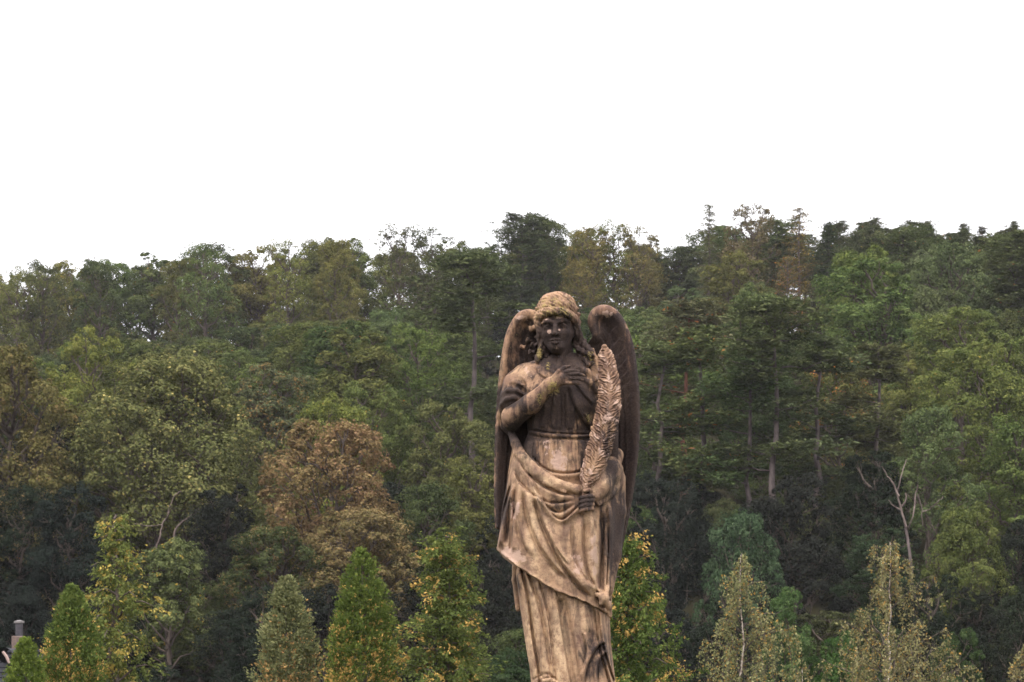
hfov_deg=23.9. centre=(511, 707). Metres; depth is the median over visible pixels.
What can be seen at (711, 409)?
broadleaf tree
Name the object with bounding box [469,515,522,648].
broadleaf tree
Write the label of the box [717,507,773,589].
broadleaf tree
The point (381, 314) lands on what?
broadleaf tree
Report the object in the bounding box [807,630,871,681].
young tree
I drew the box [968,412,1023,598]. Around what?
broadleaf tree
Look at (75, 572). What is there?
broadleaf tree
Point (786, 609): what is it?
young tree
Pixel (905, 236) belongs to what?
pine tree
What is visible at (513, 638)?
broadleaf tree
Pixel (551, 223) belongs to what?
broadleaf tree
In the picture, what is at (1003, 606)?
broadleaf tree
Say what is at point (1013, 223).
spruce tree
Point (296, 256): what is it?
broadleaf tree
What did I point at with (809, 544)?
broadleaf tree
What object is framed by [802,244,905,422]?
broadleaf tree
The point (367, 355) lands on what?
broadleaf tree
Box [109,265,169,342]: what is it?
broadleaf tree
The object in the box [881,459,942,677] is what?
dead tree
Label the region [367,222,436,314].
broadleaf tree
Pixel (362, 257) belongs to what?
broadleaf tree
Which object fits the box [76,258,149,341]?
broadleaf tree
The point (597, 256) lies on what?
broadleaf tree
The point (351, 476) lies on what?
oak tree
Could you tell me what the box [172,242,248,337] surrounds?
broadleaf tree
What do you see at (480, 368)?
broadleaf tree
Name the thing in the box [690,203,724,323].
larch tree
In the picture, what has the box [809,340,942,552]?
pine tree
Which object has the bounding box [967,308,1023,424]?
broadleaf tree
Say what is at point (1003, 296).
broadleaf tree
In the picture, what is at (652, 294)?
broadleaf tree
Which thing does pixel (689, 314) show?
pine tree
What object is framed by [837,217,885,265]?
pine tree
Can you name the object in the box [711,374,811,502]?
tree
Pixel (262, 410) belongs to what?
broadleaf tree
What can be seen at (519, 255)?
broadleaf tree
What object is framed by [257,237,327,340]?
broadleaf tree
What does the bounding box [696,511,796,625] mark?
broadleaf tree
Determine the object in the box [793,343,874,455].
broadleaf tree
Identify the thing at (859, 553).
broadleaf tree
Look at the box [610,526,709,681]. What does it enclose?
bushy cypress
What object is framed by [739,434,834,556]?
broadleaf tree
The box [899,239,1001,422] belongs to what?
broadleaf tree
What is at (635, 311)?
broadleaf tree
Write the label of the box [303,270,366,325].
broadleaf tree
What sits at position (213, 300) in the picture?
broadleaf tree
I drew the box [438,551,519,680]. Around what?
broadleaf tree
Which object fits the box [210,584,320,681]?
broadleaf tree
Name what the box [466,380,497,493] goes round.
broadleaf tree
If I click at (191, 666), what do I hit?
broadleaf tree
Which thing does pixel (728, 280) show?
broadleaf tree
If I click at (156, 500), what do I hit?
broadleaf tree
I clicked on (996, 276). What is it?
broadleaf tree
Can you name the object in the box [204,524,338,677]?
oak tree
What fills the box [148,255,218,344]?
broadleaf tree
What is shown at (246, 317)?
broadleaf tree
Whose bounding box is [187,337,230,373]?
broadleaf tree
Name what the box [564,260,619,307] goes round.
broadleaf tree
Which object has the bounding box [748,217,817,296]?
tree
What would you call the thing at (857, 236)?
pine tree
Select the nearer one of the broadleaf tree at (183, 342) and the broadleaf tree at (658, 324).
the broadleaf tree at (658, 324)
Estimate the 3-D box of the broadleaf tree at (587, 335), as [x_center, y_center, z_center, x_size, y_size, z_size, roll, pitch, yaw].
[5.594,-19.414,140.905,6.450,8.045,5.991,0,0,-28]
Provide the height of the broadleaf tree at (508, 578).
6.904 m
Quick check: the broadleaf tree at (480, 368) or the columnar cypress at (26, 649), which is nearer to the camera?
the columnar cypress at (26, 649)
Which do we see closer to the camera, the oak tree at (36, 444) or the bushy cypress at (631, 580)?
the bushy cypress at (631, 580)
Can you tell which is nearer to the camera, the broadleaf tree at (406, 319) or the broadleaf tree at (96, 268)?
the broadleaf tree at (406, 319)
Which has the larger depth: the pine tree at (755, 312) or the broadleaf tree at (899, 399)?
the broadleaf tree at (899, 399)
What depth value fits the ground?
106.60 m
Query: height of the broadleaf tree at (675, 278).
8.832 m
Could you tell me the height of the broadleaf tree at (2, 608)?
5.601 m
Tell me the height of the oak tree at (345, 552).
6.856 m
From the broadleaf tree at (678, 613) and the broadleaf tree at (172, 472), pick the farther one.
the broadleaf tree at (172, 472)
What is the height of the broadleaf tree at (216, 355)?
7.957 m
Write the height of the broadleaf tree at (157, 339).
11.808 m
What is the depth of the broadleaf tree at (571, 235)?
194.42 m
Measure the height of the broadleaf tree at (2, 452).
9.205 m
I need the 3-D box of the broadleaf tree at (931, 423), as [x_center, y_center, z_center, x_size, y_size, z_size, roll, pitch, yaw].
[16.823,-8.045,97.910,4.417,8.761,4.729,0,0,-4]
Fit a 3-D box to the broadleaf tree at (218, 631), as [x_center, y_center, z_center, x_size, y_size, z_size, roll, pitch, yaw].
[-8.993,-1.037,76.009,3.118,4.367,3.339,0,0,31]
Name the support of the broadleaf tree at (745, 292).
on the ground
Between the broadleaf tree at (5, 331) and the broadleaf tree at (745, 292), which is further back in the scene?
the broadleaf tree at (5, 331)
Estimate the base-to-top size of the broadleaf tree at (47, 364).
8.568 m
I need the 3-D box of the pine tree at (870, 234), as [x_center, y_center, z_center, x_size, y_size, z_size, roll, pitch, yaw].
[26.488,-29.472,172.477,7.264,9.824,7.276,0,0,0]
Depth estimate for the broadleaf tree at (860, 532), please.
96.96 m
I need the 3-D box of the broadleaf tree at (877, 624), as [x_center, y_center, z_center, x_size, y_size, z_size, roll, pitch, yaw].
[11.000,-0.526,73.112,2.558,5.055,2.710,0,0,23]
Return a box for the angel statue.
[494,291,639,681]
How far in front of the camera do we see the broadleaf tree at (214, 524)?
85.55 m
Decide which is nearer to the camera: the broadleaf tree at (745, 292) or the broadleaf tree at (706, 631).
the broadleaf tree at (706, 631)
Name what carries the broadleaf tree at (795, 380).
on the ground
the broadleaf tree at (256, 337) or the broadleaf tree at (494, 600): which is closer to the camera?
the broadleaf tree at (494, 600)
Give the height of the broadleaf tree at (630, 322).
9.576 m
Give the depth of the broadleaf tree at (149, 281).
194.53 m
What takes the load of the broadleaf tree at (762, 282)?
on the ground
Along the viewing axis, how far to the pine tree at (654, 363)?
108.03 m
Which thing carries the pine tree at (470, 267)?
on the ground
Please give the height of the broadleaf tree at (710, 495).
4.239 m
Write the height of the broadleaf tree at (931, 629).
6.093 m
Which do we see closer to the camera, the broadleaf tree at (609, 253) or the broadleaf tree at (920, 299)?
the broadleaf tree at (920, 299)
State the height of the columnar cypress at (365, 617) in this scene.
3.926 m
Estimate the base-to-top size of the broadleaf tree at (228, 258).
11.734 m
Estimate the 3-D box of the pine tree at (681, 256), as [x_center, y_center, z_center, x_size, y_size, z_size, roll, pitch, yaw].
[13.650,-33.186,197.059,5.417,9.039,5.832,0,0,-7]
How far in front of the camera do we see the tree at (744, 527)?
71.78 m
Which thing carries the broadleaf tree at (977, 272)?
on the ground
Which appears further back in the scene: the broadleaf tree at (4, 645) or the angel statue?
the broadleaf tree at (4, 645)
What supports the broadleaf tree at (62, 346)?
on the ground
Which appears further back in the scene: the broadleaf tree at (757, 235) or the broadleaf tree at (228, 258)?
the broadleaf tree at (228, 258)
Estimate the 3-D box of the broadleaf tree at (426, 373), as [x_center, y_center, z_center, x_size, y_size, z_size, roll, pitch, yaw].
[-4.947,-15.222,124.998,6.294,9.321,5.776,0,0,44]
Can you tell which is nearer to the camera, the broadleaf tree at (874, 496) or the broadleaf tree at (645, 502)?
the broadleaf tree at (874, 496)
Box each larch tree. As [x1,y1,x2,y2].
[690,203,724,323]
[772,255,809,334]
[776,207,821,330]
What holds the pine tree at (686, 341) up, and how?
on the ground
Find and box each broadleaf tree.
[0,265,68,355]
[0,268,45,356]
[0,274,24,353]
[0,291,18,353]
[0,368,55,516]
[0,408,103,555]
[0,413,123,561]
[0,478,70,638]
[0,513,64,644]
[0,582,67,675]
[0,596,13,643]
[0,626,6,648]
[1,355,47,458]
[1,358,63,461]
[5,259,74,355]
[10,480,120,678]
[32,260,121,357]
[33,268,90,351]
[34,594,113,681]
[38,354,80,405]
[39,354,74,405]
[40,324,134,511]
[40,352,58,368]
[48,345,290,604]
[54,339,82,355]
[56,342,108,405]
[64,512,170,681]
[67,257,125,345]
[68,275,122,327]
[71,339,164,416]
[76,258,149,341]
[78,414,243,583]
[81,337,149,416]
[83,355,172,445]
[95,358,223,521]
[95,573,155,667]
[99,409,203,547]
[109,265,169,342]
[109,664,182,681]
[113,339,179,371]
[116,252,203,358]
[116,537,223,681]
[124,601,196,671]
[142,337,162,355]
[143,261,216,340]
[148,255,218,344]
[163,338,196,358]
[164,240,254,344]
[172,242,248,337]
[173,580,231,681]
[178,336,204,357]
[180,339,220,357]
[181,483,268,665]
[183,605,261,681]
[184,339,266,451]
[185,263,247,342]
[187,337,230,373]
[201,362,314,520]
[205,346,281,472]
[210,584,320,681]
[212,244,293,342]
[213,273,272,343]
[214,327,273,386]
[229,362,318,545]
[234,326,269,347]
[238,321,280,388]
[244,456,329,569]
[253,252,320,333]
[256,323,319,437]
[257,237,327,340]
[257,391,384,577]
[263,319,346,415]
[271,319,402,459]
[277,583,360,681]
[286,236,363,324]
[291,323,343,372]
[297,237,391,324]
[301,238,368,326]
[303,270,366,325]
[305,327,414,498]
[307,320,332,325]
[321,575,416,681]
[323,380,422,507]
[326,261,391,321]
[329,320,389,413]
[333,318,354,326]
[360,330,459,458]
[362,481,468,641]
[363,247,421,311]
[363,307,414,350]
[365,318,410,363]
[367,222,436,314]
[369,322,487,484]
[372,578,455,681]
[373,307,415,326]
[382,478,476,650]
[397,312,482,446]
[398,224,464,321]
[399,398,494,554]
[405,556,465,670]
[406,243,482,327]
[406,309,430,329]
[422,240,498,340]
[423,313,486,384]
[424,604,501,681]
[428,448,520,627]
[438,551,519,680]
[443,246,515,345]
[459,377,485,418]
[460,296,511,384]
[463,310,489,364]
[465,375,498,463]
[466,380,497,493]
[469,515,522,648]
[472,624,527,681]
[478,494,520,613]
[483,306,518,376]
[495,228,563,319]
[516,214,584,316]
[548,227,623,315]
[560,225,622,313]
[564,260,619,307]
[573,306,631,352]
[573,308,591,348]
[585,219,645,310]
[591,312,675,474]
[608,223,667,311]
[610,237,675,315]
[610,470,740,674]
[615,505,672,615]
[616,606,715,681]
[619,308,635,316]
[622,250,667,311]
[627,305,669,363]
[628,309,698,454]
[631,333,730,509]
[633,480,663,537]
[642,492,703,592]
[644,308,679,339]
[645,258,694,309]
[657,285,723,332]
[661,620,780,681]
[672,480,724,573]
[680,225,761,296]
[689,356,739,413]
[689,497,740,586]
[690,249,773,379]
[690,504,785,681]
[694,281,807,470]
[695,222,770,296]
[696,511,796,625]
[712,507,783,592]
[715,203,784,295]
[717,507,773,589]
[719,284,769,331]
[730,576,815,681]
[732,470,857,680]
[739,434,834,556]
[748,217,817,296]
[754,227,803,332]
[755,281,789,315]
[776,504,843,603]
[776,610,861,681]
[777,341,812,419]
[784,234,831,323]
[789,359,887,530]
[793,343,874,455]
[794,288,834,336]
[801,257,929,453]
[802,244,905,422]
[818,450,920,618]
[829,528,930,670]
[833,507,890,601]
[837,607,913,681]
[847,425,919,500]
[850,259,919,391]
[854,435,940,547]
[876,342,956,486]
[877,573,988,681]
[878,284,978,427]
[883,404,987,604]
[889,249,987,391]
[890,308,1013,465]
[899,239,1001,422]
[904,305,1005,498]
[916,500,1021,681]
[917,336,1023,547]
[948,587,1023,681]
[951,244,1004,337]
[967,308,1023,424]
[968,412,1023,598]
[974,594,1023,681]
[980,256,1022,372]
[983,519,1023,668]
[986,584,1023,681]
[1015,329,1023,349]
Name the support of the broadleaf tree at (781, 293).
on the ground
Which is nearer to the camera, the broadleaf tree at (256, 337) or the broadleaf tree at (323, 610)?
the broadleaf tree at (323, 610)
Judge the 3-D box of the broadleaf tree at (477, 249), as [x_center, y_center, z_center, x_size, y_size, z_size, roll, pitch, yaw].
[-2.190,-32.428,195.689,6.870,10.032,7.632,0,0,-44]
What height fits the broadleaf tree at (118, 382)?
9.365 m
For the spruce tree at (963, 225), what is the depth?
195.92 m
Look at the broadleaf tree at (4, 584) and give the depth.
84.20 m
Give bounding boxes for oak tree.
[0,343,101,614]
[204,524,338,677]
[239,418,418,659]
[281,506,424,679]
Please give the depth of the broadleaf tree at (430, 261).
190.49 m
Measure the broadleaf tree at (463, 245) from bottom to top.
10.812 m
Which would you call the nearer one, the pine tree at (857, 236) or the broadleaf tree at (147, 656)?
the broadleaf tree at (147, 656)
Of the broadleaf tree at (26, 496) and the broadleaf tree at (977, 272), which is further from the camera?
the broadleaf tree at (977, 272)
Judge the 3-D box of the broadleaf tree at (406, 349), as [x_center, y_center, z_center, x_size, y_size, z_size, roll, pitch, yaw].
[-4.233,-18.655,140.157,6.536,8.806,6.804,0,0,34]
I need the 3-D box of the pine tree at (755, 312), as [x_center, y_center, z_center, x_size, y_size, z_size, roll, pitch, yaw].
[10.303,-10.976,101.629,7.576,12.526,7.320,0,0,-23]
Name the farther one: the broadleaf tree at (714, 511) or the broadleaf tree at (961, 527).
the broadleaf tree at (714, 511)
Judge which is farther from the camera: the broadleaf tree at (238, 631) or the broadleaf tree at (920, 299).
the broadleaf tree at (920, 299)
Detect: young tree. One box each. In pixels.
[488,647,530,681]
[758,586,816,681]
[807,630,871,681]
[924,627,985,681]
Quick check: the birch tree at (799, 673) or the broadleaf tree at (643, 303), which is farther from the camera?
the broadleaf tree at (643, 303)
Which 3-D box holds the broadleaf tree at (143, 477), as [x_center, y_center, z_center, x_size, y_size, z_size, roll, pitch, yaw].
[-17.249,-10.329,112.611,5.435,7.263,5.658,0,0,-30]
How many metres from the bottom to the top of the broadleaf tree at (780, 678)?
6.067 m
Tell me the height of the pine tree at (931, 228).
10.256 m
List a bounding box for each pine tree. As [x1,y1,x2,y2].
[384,245,538,506]
[465,211,571,310]
[633,294,740,502]
[637,339,711,503]
[646,325,781,510]
[650,245,702,302]
[652,336,802,507]
[677,290,852,537]
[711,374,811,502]
[753,331,879,562]
[796,220,853,289]
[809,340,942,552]
[824,229,869,277]
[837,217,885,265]
[840,223,897,262]
[859,220,938,297]
[874,220,945,283]
[893,218,945,238]
[923,229,944,242]
[938,228,976,250]
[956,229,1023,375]
[956,235,1008,322]
[986,225,1022,253]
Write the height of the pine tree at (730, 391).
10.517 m
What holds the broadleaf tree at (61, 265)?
on the ground
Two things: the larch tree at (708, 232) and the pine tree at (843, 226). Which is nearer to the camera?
the larch tree at (708, 232)
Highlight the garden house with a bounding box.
[0,620,48,681]
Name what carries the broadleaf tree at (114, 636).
on the ground
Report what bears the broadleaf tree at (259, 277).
on the ground
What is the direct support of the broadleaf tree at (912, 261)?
on the ground
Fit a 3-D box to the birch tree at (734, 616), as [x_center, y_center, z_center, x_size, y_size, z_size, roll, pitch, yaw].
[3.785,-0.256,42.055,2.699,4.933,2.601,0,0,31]
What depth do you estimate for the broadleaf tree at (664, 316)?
155.85 m
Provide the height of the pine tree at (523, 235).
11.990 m
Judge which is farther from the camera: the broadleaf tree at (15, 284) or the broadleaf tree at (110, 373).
the broadleaf tree at (15, 284)
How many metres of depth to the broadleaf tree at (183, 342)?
165.33 m
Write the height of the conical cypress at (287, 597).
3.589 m
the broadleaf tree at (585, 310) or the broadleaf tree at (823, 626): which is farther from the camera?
the broadleaf tree at (585, 310)
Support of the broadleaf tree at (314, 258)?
on the ground
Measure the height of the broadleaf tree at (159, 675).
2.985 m
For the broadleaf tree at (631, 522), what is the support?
on the ground
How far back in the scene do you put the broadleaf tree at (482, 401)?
133.27 m
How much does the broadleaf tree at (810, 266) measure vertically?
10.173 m
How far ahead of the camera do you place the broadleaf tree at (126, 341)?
142.91 m
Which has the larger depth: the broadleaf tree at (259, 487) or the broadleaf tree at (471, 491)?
the broadleaf tree at (259, 487)
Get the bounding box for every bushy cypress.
[389,526,506,681]
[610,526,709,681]
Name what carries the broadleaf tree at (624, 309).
on the ground
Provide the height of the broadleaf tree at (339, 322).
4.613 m
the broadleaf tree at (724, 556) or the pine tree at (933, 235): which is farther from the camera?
the pine tree at (933, 235)
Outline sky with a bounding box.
[0,0,1023,356]
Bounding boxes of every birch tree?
[695,552,805,681]
[794,664,811,681]
[809,540,982,681]
[1006,644,1023,681]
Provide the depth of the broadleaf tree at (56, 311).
185.55 m
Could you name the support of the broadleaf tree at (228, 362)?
on the ground
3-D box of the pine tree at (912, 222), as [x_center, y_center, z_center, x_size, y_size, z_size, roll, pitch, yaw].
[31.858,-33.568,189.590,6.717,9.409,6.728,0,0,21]
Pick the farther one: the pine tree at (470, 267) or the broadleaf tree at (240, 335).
the broadleaf tree at (240, 335)
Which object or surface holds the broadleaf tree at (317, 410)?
on the ground
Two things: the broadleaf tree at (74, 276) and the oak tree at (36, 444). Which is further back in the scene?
the broadleaf tree at (74, 276)
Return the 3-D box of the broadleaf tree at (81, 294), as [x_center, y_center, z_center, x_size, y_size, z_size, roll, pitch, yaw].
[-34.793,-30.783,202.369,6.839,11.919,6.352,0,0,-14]
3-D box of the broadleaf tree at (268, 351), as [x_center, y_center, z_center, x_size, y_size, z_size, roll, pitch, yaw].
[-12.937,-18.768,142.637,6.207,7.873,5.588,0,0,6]
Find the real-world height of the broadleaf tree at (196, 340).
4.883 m
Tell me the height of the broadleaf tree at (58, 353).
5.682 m
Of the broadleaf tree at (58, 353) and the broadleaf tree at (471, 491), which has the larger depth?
the broadleaf tree at (58, 353)
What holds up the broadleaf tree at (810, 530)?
on the ground
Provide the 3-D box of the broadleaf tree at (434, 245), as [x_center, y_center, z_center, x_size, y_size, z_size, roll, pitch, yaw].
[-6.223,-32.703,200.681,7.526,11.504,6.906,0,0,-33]
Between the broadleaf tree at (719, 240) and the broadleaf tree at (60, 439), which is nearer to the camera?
the broadleaf tree at (60, 439)
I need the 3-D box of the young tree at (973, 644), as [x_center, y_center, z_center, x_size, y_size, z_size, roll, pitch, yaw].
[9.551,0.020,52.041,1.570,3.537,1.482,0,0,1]
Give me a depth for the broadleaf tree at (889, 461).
117.47 m
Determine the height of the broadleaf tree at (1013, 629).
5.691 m
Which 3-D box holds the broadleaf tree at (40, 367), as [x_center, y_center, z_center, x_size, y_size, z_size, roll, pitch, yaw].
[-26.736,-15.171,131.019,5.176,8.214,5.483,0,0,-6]
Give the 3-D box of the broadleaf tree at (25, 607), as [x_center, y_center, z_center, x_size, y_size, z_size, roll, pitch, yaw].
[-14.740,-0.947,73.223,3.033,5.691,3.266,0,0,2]
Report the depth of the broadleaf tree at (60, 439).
102.69 m
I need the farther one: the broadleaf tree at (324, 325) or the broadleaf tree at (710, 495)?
the broadleaf tree at (324, 325)
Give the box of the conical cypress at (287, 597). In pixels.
[243,574,332,681]
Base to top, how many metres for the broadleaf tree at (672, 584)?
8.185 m
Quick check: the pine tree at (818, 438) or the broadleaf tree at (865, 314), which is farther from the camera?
the broadleaf tree at (865, 314)
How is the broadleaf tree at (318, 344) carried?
on the ground
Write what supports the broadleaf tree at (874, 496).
on the ground
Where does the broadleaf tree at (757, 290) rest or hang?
on the ground
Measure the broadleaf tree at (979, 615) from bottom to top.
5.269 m
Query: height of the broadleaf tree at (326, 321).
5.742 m
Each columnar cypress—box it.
[2,636,48,681]
[37,582,108,681]
[318,547,409,681]
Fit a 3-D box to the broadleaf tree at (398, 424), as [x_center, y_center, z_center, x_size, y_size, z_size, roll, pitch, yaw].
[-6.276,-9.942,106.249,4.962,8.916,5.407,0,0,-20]
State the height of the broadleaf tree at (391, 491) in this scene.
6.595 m
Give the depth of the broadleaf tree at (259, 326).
164.65 m
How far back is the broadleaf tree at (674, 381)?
117.02 m
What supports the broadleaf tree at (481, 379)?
on the ground
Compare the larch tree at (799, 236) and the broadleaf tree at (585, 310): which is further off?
the larch tree at (799, 236)
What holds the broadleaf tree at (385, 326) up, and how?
on the ground
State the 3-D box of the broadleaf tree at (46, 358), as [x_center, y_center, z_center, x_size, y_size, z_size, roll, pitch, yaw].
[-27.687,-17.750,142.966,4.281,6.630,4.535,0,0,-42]
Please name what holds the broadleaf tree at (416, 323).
on the ground
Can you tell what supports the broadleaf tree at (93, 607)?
on the ground
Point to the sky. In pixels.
(129, 128)
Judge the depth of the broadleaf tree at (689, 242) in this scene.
195.95 m
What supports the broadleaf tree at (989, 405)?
on the ground
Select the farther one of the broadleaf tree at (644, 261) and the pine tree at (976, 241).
the broadleaf tree at (644, 261)
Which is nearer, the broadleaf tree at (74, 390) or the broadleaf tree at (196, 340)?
the broadleaf tree at (74, 390)
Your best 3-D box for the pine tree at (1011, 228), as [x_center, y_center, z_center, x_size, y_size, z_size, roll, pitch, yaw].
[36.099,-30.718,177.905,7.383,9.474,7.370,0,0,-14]
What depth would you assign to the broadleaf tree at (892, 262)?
150.09 m
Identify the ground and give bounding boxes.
[8,338,1016,681]
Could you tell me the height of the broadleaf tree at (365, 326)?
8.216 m
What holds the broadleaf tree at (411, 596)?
on the ground
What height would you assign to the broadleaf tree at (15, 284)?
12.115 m
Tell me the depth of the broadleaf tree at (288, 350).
133.49 m
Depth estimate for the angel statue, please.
11.21 m
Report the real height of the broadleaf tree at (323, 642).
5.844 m
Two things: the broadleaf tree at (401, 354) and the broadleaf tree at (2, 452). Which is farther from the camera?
the broadleaf tree at (401, 354)
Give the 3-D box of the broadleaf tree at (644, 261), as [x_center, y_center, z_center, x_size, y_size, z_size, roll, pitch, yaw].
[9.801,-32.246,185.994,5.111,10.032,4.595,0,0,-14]
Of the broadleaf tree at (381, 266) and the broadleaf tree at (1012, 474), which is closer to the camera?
the broadleaf tree at (1012, 474)
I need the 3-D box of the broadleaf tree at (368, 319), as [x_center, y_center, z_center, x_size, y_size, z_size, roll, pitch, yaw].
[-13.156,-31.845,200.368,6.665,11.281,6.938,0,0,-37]
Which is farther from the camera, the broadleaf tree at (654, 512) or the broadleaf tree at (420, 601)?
the broadleaf tree at (654, 512)
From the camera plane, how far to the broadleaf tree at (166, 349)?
149.22 m
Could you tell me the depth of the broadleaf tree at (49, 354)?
172.23 m
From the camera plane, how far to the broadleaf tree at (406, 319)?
164.30 m
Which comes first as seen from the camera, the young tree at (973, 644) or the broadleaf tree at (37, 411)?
the young tree at (973, 644)
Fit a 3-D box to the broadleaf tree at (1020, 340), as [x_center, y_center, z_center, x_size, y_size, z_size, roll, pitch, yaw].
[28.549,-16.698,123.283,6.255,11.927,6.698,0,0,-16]
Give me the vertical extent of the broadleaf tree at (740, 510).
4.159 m
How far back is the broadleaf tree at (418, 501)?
85.80 m
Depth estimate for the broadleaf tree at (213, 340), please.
154.47 m
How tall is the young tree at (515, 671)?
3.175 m
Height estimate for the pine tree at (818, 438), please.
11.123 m
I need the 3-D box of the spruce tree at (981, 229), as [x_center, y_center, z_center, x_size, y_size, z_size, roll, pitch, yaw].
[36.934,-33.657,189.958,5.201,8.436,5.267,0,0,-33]
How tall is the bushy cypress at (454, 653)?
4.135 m
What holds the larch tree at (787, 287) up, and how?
on the ground
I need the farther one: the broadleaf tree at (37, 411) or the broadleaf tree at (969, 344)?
the broadleaf tree at (969, 344)
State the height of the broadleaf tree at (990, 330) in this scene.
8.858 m
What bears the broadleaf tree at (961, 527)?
on the ground
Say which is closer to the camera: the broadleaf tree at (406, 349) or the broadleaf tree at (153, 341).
the broadleaf tree at (406, 349)
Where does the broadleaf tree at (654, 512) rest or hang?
on the ground
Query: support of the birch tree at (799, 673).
on the ground
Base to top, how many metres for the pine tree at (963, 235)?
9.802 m
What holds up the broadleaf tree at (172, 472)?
on the ground
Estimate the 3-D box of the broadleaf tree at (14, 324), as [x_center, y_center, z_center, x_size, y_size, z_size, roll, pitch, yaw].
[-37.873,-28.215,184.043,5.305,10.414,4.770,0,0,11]
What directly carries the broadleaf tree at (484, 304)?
on the ground
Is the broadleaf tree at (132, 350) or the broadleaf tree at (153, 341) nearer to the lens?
the broadleaf tree at (132, 350)
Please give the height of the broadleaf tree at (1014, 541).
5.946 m
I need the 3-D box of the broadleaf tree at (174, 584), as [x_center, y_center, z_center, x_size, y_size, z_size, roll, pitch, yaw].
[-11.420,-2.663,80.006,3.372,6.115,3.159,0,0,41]
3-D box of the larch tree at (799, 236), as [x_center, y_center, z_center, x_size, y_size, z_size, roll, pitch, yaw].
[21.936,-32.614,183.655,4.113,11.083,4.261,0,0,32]
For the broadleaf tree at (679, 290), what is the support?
on the ground
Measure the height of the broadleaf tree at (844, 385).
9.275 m
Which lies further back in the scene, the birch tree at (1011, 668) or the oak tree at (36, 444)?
the oak tree at (36, 444)
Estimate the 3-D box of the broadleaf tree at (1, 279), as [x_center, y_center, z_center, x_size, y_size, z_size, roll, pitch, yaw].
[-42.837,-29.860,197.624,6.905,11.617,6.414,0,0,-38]
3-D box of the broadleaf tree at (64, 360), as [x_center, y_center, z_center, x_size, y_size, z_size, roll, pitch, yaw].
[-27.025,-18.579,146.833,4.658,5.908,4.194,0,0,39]
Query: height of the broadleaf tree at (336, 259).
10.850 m
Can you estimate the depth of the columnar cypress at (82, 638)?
30.83 m
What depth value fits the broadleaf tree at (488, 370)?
149.49 m
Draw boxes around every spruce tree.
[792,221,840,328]
[957,223,969,245]
[970,226,988,246]
[1010,221,1019,232]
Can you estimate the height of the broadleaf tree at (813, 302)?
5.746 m
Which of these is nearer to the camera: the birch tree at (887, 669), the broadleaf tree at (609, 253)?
the birch tree at (887, 669)
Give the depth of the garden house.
47.18 m
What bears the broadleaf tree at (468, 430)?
on the ground
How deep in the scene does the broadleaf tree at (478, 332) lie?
181.58 m
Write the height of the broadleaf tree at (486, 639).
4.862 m
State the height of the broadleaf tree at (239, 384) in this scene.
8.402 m
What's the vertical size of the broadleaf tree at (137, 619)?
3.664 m

